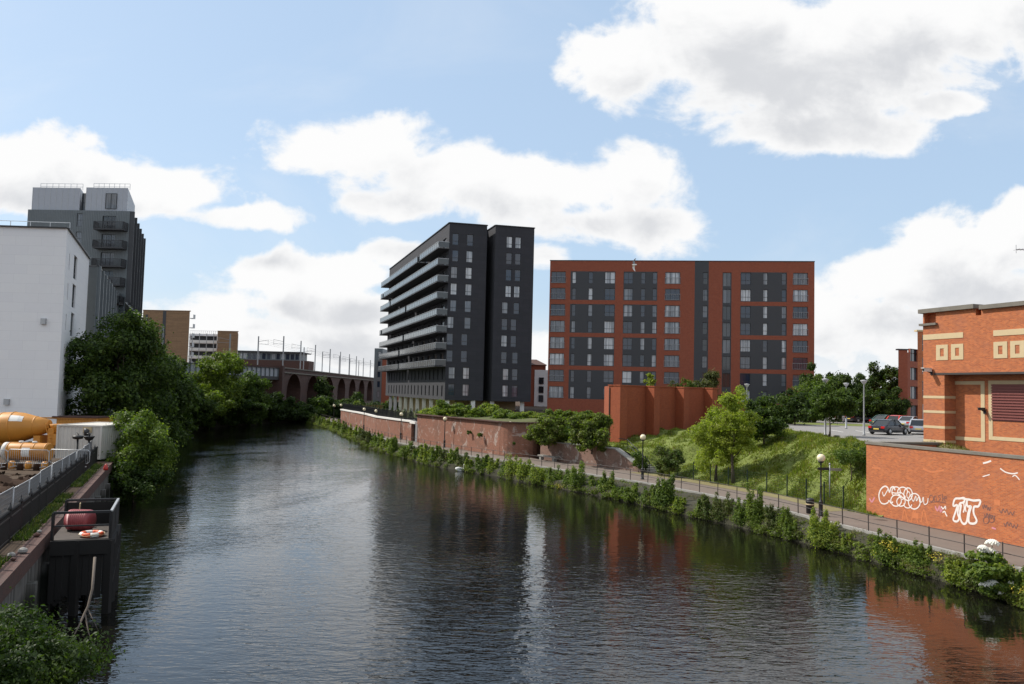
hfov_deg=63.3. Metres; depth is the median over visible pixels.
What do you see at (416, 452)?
bank plant
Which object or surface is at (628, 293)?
window
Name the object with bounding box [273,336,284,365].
catenary mast
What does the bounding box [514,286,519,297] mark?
window
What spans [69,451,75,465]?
fence panel
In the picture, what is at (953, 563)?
bank plant
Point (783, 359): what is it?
window
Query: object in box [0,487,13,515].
fence panel
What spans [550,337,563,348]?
balcony window
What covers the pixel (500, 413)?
wall shrub
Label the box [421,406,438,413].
wall shrub
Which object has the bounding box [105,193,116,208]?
window
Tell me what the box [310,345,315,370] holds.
catenary mast
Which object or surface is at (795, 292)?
balcony window
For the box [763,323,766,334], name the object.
window
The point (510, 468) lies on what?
bank plant
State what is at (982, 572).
hogweed
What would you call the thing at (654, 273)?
window
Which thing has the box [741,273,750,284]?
window
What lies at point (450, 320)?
window
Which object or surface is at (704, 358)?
window
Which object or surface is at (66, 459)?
fence panel
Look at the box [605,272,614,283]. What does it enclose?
window
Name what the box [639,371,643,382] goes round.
window
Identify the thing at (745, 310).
window
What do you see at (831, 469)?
finger post
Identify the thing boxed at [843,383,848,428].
street lamp
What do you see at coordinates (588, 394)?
window
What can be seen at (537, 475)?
bank plant
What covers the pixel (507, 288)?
window
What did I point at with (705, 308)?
window
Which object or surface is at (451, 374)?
window
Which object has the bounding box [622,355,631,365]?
window
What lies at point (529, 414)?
wall shrub
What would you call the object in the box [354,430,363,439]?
bank plant
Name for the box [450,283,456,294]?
window
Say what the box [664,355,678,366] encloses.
balcony window
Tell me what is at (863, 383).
street lamp
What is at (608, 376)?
window
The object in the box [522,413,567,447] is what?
wall shrub
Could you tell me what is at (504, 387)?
window
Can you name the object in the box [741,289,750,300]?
window
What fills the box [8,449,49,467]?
crowd barrier
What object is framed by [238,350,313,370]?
office building
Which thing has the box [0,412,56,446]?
mixer lorry
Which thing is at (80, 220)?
window
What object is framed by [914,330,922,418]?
apartment building
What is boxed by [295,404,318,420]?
bank tree
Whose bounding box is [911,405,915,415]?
window
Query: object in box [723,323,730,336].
stair window
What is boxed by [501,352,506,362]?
window
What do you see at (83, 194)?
window
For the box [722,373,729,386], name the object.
stair window
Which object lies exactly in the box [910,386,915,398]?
window
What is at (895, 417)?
parked car
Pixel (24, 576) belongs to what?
quay wall
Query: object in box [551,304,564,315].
balcony window
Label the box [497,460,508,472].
bank plant
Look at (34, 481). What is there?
fence panel
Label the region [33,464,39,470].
rubble sack
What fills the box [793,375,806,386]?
balcony window
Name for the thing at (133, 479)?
quay bush
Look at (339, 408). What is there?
waterside shrub
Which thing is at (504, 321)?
window
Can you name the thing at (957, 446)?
grass
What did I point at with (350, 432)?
bank plant
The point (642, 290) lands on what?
window
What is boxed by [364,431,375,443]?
bank plant
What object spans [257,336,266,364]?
catenary mast
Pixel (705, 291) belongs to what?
window
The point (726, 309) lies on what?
stair window
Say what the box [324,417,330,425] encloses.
bank plant
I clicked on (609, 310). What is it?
window
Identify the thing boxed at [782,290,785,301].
window
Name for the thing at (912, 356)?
window
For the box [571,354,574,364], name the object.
window
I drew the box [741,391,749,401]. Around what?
window
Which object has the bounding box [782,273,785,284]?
window
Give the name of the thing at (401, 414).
street lamp
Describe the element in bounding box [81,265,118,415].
apartment building
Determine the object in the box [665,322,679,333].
balcony window
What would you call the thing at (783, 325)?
window
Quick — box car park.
[789,420,923,441]
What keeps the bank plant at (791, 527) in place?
on the river bank at (691, 502)
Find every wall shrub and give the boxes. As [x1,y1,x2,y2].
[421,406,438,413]
[432,399,453,415]
[447,402,471,416]
[464,407,491,417]
[477,403,499,413]
[490,408,511,418]
[506,412,526,418]
[521,411,543,417]
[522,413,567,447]
[538,408,557,416]
[555,408,577,418]
[561,424,577,443]
[566,412,613,453]
[572,410,596,421]
[643,372,656,385]
[668,380,680,386]
[680,378,696,386]
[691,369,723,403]
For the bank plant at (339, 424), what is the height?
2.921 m
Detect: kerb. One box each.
[321,418,1021,571]
[789,428,877,441]
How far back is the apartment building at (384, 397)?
231.59 m
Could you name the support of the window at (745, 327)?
in the apartment block at (666, 322)
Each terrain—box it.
[0,401,372,560]
[388,400,844,438]
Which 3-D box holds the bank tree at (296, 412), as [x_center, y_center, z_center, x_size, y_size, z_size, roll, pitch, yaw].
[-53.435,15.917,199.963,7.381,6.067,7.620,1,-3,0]
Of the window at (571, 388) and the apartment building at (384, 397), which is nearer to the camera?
the window at (571, 388)
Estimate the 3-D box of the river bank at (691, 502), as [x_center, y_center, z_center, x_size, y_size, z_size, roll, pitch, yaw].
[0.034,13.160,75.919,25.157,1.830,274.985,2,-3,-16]
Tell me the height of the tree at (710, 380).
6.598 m
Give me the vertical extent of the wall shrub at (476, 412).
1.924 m
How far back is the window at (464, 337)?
138.74 m
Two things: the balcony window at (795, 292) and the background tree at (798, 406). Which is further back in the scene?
the balcony window at (795, 292)
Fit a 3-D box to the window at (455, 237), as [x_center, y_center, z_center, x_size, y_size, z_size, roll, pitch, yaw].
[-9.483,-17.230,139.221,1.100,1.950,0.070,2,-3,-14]
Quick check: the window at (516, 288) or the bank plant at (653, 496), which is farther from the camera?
the window at (516, 288)
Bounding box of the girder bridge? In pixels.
[184,362,278,384]
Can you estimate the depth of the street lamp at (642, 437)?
75.96 m
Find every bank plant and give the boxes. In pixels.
[310,412,317,422]
[317,417,323,424]
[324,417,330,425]
[328,419,339,429]
[336,421,344,430]
[339,427,348,434]
[347,424,357,436]
[352,426,361,439]
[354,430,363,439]
[355,429,370,442]
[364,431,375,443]
[368,434,379,445]
[372,432,383,445]
[373,434,384,447]
[379,436,389,449]
[386,436,399,453]
[399,441,413,458]
[408,445,419,457]
[411,448,419,458]
[416,443,430,460]
[420,449,430,462]
[427,445,441,462]
[435,448,452,463]
[445,446,458,464]
[454,451,469,467]
[463,458,474,471]
[474,454,489,472]
[484,458,499,473]
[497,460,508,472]
[502,453,518,477]
[513,457,531,479]
[528,463,545,483]
[544,465,563,483]
[561,468,576,487]
[565,460,588,491]
[586,475,601,488]
[596,469,616,492]
[607,486,622,499]
[620,482,638,502]
[636,484,653,505]
[644,485,654,507]
[647,485,661,508]
[651,474,678,509]
[669,496,686,514]
[691,498,708,519]
[693,494,721,521]
[706,491,734,521]
[727,497,749,526]
[743,479,764,526]
[749,514,765,530]
[758,503,782,533]
[771,504,793,532]
[782,516,797,539]
[803,507,829,544]
[803,513,840,549]
[835,532,851,553]
[868,542,876,557]
[869,528,900,565]
[889,540,919,561]
[904,541,932,574]
[941,558,967,585]
[941,560,955,577]
[957,557,992,593]
[970,561,1007,598]
[1004,564,1023,601]
[1015,573,1023,601]
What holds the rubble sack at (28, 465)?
on the terrain at (13, 546)
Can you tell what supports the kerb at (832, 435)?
on the car park
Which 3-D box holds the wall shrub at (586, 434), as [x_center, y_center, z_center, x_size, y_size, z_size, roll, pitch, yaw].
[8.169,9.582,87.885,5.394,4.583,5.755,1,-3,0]
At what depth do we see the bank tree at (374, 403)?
220.66 m
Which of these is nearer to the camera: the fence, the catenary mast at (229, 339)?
the fence
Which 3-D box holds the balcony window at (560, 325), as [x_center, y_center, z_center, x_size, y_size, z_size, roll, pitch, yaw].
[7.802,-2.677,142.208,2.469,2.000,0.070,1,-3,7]
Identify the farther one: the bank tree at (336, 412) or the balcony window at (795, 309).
the bank tree at (336, 412)
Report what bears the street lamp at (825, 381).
on the grass slope
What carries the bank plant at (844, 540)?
on the river bank at (691, 502)
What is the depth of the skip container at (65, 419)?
77.67 m
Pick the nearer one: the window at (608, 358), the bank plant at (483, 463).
the bank plant at (483, 463)
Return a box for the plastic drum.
[64,509,96,531]
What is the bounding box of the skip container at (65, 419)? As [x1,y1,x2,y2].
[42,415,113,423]
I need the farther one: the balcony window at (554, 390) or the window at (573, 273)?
the window at (573, 273)
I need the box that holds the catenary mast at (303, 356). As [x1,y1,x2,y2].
[303,347,311,368]
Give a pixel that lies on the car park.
(854, 431)
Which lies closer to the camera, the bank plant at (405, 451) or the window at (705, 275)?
the bank plant at (405, 451)
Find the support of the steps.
on the grass slope
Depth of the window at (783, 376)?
137.02 m
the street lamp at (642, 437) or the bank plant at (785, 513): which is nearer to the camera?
the bank plant at (785, 513)
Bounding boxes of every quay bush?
[0,587,125,683]
[97,407,182,496]
[108,450,174,504]
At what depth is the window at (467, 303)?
139.18 m
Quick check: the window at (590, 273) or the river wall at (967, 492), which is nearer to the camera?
the river wall at (967, 492)
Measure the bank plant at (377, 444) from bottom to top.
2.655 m
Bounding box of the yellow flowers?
[556,484,1022,593]
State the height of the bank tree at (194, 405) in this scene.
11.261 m
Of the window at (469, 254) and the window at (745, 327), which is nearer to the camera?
the window at (745, 327)
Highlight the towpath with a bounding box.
[325,418,1023,566]
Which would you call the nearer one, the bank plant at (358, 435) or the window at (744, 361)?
the bank plant at (358, 435)
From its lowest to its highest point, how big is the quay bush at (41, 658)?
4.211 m
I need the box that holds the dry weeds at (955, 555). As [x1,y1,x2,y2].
[309,421,1023,602]
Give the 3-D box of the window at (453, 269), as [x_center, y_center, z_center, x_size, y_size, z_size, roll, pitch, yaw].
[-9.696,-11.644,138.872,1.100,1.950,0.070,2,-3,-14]
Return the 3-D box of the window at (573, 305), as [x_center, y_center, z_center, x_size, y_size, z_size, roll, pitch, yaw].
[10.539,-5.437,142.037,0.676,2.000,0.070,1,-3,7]
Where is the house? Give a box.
[524,359,547,406]
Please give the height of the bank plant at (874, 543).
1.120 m
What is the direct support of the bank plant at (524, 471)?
on the river bank at (691, 502)
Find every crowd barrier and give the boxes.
[0,450,7,467]
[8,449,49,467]
[49,449,89,466]
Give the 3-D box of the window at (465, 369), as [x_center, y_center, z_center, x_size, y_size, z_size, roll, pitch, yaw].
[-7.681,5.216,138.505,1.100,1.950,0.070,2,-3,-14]
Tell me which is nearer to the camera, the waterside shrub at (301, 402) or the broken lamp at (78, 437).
the broken lamp at (78, 437)
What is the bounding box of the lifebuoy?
[78,530,104,537]
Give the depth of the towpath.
54.10 m
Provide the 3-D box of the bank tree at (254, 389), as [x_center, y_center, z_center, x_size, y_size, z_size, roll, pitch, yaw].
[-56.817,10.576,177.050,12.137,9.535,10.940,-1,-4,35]
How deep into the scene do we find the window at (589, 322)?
141.51 m
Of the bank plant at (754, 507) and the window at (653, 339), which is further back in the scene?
the window at (653, 339)
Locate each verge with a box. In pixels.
[631,472,847,510]
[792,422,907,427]
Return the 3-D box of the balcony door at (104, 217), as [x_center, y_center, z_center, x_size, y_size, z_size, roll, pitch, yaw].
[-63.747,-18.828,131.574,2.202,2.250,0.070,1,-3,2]
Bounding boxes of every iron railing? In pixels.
[0,446,97,549]
[343,403,413,419]
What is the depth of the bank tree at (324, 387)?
238.59 m
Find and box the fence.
[645,456,852,509]
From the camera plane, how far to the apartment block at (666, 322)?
139.63 m
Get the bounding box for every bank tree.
[63,307,186,424]
[112,387,164,427]
[140,358,200,432]
[156,351,201,421]
[173,382,220,421]
[188,348,250,414]
[202,390,234,417]
[225,399,271,414]
[238,370,277,413]
[266,391,287,412]
[282,396,305,419]
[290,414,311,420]
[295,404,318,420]
[306,395,337,416]
[313,376,334,397]
[331,399,342,415]
[342,391,366,404]
[363,400,379,404]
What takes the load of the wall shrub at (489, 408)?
on the terrace soil
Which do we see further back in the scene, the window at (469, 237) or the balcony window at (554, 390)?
the balcony window at (554, 390)
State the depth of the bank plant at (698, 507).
60.51 m
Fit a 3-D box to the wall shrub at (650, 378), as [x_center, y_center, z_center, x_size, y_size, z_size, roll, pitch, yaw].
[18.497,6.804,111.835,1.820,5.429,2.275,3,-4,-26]
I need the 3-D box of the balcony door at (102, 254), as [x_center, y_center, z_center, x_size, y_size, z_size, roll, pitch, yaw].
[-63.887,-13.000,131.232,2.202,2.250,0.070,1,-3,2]
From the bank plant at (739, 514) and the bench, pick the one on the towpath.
the bench
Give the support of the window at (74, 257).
in the apartment building at (44, 271)
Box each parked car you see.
[832,412,855,421]
[847,411,872,422]
[868,419,907,434]
[869,415,889,423]
[886,415,905,419]
[898,416,917,426]
[908,419,923,433]
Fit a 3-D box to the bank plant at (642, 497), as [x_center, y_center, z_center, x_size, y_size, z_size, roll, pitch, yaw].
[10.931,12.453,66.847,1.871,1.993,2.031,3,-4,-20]
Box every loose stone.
[7,552,15,556]
[18,547,27,553]
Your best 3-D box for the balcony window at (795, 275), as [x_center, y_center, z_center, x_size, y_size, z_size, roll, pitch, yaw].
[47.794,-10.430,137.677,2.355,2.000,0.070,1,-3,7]
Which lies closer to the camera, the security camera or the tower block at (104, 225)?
the security camera
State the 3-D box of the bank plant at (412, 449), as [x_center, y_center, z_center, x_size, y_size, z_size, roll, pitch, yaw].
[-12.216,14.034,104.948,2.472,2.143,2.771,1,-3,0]
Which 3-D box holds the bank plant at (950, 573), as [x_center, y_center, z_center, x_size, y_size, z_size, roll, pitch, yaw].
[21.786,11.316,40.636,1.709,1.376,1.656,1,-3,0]
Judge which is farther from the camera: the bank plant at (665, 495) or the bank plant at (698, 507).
the bank plant at (665, 495)
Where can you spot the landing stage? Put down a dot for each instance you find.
(81, 552)
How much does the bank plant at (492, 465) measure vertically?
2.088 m
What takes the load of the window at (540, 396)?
in the house
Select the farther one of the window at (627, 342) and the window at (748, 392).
the window at (627, 342)
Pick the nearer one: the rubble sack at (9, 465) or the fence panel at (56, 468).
the fence panel at (56, 468)
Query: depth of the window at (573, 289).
142.20 m
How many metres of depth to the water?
37.15 m
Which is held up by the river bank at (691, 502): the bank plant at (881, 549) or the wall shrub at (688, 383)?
the bank plant at (881, 549)
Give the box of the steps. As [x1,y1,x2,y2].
[618,438,657,472]
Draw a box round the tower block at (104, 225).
[27,183,145,409]
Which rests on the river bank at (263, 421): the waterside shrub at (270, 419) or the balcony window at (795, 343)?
the waterside shrub at (270, 419)
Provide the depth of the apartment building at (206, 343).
296.50 m
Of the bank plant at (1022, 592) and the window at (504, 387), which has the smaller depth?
the bank plant at (1022, 592)
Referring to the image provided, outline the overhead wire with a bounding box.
[265,340,372,365]
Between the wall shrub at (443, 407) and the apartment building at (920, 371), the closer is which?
the apartment building at (920, 371)
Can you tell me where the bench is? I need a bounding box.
[538,454,558,461]
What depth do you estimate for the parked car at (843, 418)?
116.63 m
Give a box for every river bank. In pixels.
[113,414,339,494]
[351,436,1023,604]
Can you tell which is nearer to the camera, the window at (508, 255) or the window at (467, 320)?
the window at (467, 320)
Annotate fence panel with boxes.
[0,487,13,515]
[13,479,29,506]
[29,472,40,491]
[40,465,51,485]
[51,459,62,478]
[62,455,69,470]
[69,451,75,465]
[76,448,84,459]
[84,443,89,453]
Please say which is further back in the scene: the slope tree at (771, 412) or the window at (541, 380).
the window at (541, 380)
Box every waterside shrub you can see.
[159,422,193,449]
[169,421,190,445]
[180,419,192,436]
[184,421,195,437]
[264,408,283,423]
[278,406,294,421]
[292,401,307,420]
[308,395,332,417]
[326,399,344,419]
[385,397,398,409]
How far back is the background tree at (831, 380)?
121.39 m
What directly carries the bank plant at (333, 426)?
on the river bank at (691, 502)
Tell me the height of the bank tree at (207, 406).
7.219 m
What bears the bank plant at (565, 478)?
on the river bank at (691, 502)
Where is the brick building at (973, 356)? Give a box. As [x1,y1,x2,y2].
[918,301,1023,455]
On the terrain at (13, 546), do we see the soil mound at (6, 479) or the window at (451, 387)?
the soil mound at (6, 479)
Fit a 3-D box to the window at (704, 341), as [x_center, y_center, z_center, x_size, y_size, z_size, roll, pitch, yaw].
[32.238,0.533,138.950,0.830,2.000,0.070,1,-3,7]
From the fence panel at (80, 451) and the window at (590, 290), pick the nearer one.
the fence panel at (80, 451)
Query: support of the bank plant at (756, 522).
on the river bank at (691, 502)
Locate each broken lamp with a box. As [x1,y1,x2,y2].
[72,432,83,453]
[84,432,94,450]
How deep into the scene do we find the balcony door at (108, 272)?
131.10 m
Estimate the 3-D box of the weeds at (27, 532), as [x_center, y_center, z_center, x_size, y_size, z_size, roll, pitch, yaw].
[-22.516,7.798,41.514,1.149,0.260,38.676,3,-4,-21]
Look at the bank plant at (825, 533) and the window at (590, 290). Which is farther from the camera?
the window at (590, 290)
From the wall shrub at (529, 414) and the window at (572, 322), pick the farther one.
the window at (572, 322)
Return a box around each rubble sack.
[0,462,6,469]
[8,461,15,468]
[16,463,23,469]
[25,461,31,468]
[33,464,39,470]
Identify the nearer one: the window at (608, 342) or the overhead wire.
the window at (608, 342)
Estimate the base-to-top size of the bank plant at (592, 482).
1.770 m
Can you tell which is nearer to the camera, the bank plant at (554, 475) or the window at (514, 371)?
the bank plant at (554, 475)
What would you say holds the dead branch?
on the water
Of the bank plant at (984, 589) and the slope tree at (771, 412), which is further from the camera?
the slope tree at (771, 412)
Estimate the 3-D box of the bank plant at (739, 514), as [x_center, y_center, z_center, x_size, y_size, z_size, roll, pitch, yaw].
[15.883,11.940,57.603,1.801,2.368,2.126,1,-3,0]
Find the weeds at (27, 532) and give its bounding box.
[0,462,103,568]
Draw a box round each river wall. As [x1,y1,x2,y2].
[340,409,416,441]
[415,414,539,458]
[540,442,644,471]
[865,441,1023,546]
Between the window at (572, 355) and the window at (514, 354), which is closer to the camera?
the window at (514, 354)
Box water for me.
[37,418,1023,683]
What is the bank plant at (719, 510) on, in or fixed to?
on the river bank at (691, 502)
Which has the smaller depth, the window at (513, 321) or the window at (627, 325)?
the window at (513, 321)
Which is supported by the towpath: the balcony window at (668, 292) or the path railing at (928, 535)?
the path railing at (928, 535)
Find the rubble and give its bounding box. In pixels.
[0,471,36,515]
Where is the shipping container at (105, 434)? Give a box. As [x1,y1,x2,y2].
[55,422,128,459]
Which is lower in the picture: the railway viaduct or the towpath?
the towpath
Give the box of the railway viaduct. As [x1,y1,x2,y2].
[244,365,373,403]
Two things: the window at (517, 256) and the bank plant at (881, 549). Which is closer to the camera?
the bank plant at (881, 549)
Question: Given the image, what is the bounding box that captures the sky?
[0,0,1023,387]
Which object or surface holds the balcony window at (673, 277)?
in the apartment block at (666, 322)
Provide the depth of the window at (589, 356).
141.20 m
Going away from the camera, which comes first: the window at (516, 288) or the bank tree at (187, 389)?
the bank tree at (187, 389)
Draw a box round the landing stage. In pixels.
[47,498,120,615]
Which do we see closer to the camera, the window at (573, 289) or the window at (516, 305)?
the window at (516, 305)
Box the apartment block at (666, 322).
[547,260,814,416]
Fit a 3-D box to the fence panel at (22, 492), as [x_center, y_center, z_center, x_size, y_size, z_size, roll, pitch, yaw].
[-21.286,6.958,35.992,0.700,1.638,3.440,3,-4,-20]
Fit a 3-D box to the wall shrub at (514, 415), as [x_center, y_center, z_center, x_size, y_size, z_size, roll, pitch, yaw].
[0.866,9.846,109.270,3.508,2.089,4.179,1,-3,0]
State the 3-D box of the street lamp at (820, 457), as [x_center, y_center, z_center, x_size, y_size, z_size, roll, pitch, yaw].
[20.527,9.443,55.175,0.539,4.200,0.531,1,-3,0]
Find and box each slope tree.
[686,403,748,480]
[711,384,762,482]
[743,392,789,443]
[806,383,858,436]
[832,441,865,480]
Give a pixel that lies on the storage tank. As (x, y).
(41, 452)
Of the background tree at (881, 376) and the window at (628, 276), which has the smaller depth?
the background tree at (881, 376)
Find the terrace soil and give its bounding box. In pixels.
[384,410,626,452]
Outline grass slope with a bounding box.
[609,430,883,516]
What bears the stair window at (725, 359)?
in the apartment block at (666, 322)
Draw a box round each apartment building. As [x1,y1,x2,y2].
[0,220,90,441]
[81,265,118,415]
[143,310,195,362]
[188,330,217,362]
[217,331,238,362]
[373,348,386,403]
[378,222,534,412]
[381,360,398,403]
[896,349,917,415]
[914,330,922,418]
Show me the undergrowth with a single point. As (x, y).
(455, 415)
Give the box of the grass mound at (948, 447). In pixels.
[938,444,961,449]
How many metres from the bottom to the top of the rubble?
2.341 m
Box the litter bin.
[806,498,814,513]
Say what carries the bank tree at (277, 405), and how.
on the river bank at (263, 421)
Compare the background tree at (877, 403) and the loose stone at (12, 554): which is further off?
the background tree at (877, 403)
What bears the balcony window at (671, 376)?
in the apartment block at (666, 322)
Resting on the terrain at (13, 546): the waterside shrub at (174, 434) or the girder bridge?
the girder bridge
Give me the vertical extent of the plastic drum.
0.865 m
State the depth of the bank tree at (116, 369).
83.80 m
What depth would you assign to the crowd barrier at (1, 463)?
52.64 m
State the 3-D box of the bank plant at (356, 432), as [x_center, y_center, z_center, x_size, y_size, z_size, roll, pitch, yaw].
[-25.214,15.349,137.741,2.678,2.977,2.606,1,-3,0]
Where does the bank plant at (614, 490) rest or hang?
on the river bank at (691, 502)
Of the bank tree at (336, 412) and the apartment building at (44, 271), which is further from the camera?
the bank tree at (336, 412)
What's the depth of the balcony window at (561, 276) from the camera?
142.72 m
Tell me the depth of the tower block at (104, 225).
131.68 m
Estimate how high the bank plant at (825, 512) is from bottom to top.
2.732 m
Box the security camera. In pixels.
[922,368,932,374]
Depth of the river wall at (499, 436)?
104.49 m
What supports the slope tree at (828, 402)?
on the grass slope
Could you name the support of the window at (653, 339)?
in the apartment block at (666, 322)
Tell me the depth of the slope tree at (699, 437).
74.73 m
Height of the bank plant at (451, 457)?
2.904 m
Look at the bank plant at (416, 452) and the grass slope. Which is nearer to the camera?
the grass slope
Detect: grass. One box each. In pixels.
[922,439,972,450]
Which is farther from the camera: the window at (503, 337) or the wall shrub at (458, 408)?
the window at (503, 337)
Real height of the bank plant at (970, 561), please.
1.738 m
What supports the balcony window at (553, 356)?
in the apartment block at (666, 322)
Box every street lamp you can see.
[400,412,402,439]
[443,417,446,446]
[640,434,645,479]
[817,453,824,515]
[822,379,828,434]
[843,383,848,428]
[860,380,867,435]
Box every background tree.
[775,387,813,424]
[792,379,818,422]
[798,360,823,385]
[811,373,838,420]
[824,369,852,389]
[833,373,868,421]
[854,389,894,421]
[857,372,880,392]
[865,361,894,395]
[883,386,912,414]
[884,365,897,395]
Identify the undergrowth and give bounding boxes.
[414,406,587,418]
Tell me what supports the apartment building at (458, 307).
on the terrain at (532, 408)
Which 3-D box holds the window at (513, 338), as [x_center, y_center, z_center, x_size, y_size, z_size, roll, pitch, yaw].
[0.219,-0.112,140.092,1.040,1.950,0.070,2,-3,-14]
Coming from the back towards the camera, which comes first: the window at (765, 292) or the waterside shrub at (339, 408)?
the waterside shrub at (339, 408)
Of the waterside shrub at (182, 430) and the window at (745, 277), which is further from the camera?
the window at (745, 277)
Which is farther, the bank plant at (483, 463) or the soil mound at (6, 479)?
the bank plant at (483, 463)
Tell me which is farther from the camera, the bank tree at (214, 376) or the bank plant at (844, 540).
the bank tree at (214, 376)
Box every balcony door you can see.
[101,253,113,265]
[102,234,114,246]
[103,216,115,227]
[105,271,112,282]
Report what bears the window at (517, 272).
in the apartment building at (458, 307)
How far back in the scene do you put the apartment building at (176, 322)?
255.03 m
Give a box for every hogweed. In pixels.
[961,539,1007,577]
[965,561,1013,594]
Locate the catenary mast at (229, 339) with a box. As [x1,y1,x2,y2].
[218,334,230,358]
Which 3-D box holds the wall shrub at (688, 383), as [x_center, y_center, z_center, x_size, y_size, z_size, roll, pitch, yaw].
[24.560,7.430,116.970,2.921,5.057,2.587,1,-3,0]
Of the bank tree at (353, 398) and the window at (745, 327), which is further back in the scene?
the bank tree at (353, 398)
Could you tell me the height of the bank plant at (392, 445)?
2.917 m
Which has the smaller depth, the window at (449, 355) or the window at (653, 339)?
the window at (449, 355)
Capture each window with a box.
[70,313,72,335]
[72,285,73,306]
[73,257,75,278]
[76,232,81,241]
[77,214,82,225]
[81,193,85,209]
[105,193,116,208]
[446,333,452,344]
[446,350,452,361]
[447,316,453,327]
[448,367,454,378]
[448,384,454,395]
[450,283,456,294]
[450,300,456,311]
[451,266,456,277]
[452,233,458,244]
[452,250,458,261]
[461,334,467,345]
[461,350,466,361]
[462,384,468,395]
[463,367,468,378]
[464,317,470,328]
[465,267,471,278]
[465,284,471,295]
[465,300,470,311]
[466,251,472,262]
[467,234,472,245]
[501,335,506,346]
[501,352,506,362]
[502,302,507,313]
[502,319,507,329]
[502,385,507,396]
[503,368,508,379]
[505,286,510,296]
[506,236,511,247]
[506,253,511,263]
[506,269,511,280]
[510,335,515,346]
[511,319,516,330]
[512,352,517,363]
[512,369,517,379]
[512,385,517,396]
[513,303,518,313]
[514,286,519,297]
[515,237,520,248]
[515,253,520,264]
[515,270,520,280]
[538,395,542,401]
[539,377,543,383]
[539,386,543,392]
[549,353,563,364]
[549,370,563,381]
[549,386,562,397]
[550,320,564,330]
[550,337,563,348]
[551,272,565,281]
[551,288,564,298]
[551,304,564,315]
[570,370,573,381]
[570,387,573,397]
[571,321,574,331]
[571,337,574,348]
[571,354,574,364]
[572,272,575,282]
[572,288,575,299]
[572,304,575,315]
[586,387,590,398]
[587,337,591,348]
[587,354,591,365]
[587,370,590,381]
[588,288,592,299]
[588,305,592,315]
[588,321,591,332]
[589,272,592,282]
[603,354,613,365]
[603,371,613,382]
[604,305,614,315]
[604,321,613,332]
[604,338,613,349]
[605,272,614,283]
[605,288,614,299]
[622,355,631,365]
[622,371,631,382]
[623,288,632,299]
[623,305,632,316]
[623,321,631,332]
[623,338,631,349]
[624,272,632,283]
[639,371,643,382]
[640,305,644,316]
[640,322,644,332]
[640,338,644,349]
[640,355,643,366]
[641,272,645,283]
[641,289,644,299]
[651,355,655,366]
[652,289,656,299]
[652,305,656,316]
[652,322,656,333]
[652,338,655,349]
[653,272,656,283]
[664,339,678,350]
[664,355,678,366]
[664,372,678,383]
[665,272,679,283]
[665,289,679,300]
[665,305,679,315]
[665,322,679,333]
[702,322,706,333]
[702,339,706,350]
[702,356,706,367]
[703,273,707,283]
[703,289,707,300]
[703,306,707,317]
[722,340,729,353]
[722,356,729,370]
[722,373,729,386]
[723,273,730,285]
[723,289,730,302]
[723,306,730,319]
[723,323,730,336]
[740,323,750,334]
[740,340,749,351]
[740,357,749,368]
[740,374,749,385]
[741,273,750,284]
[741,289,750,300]
[741,306,750,317]
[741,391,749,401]
[763,273,767,284]
[763,290,767,301]
[763,306,767,317]
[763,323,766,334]
[763,340,766,351]
[763,357,766,368]
[763,374,766,385]
[781,357,785,369]
[781,374,785,386]
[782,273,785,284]
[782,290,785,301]
[782,307,785,318]
[782,324,785,335]
[782,340,785,352]
[793,273,807,284]
[793,290,807,301]
[793,307,807,318]
[793,324,807,335]
[793,341,807,352]
[793,358,806,369]
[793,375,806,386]
[908,349,915,361]
[910,368,915,379]
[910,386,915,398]
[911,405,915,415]
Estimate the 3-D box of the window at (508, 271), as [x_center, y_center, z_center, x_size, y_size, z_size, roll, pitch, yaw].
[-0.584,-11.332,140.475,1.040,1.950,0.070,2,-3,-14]
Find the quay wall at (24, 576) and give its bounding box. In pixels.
[0,461,113,636]
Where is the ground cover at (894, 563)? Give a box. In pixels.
[306,418,1023,609]
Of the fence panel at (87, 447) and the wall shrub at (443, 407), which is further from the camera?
the wall shrub at (443, 407)
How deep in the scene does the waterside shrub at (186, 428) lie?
133.80 m
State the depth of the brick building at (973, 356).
56.45 m
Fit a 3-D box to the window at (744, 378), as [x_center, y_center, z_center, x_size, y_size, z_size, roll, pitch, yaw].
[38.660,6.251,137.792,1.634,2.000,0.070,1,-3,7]
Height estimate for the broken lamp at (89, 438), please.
2.304 m
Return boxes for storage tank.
[0,441,53,468]
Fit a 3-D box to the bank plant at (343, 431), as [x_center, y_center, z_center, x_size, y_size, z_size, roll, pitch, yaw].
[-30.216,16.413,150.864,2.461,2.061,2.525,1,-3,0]
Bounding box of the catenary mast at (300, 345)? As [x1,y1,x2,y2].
[294,341,301,368]
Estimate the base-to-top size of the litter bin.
1.050 m
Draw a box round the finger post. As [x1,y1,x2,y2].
[817,463,841,497]
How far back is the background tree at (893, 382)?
129.70 m
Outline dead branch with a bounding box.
[73,557,97,643]
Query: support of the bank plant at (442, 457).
on the river bank at (691, 502)
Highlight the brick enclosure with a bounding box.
[604,385,717,441]
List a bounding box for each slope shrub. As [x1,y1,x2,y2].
[630,451,648,471]
[653,444,685,475]
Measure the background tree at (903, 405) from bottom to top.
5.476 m
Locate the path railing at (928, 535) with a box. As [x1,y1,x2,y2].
[320,414,1023,557]
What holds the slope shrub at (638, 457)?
on the verge at (825, 507)
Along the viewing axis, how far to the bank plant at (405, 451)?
106.32 m
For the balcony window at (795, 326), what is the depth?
137.19 m
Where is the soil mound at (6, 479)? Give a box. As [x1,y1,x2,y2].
[0,474,31,503]

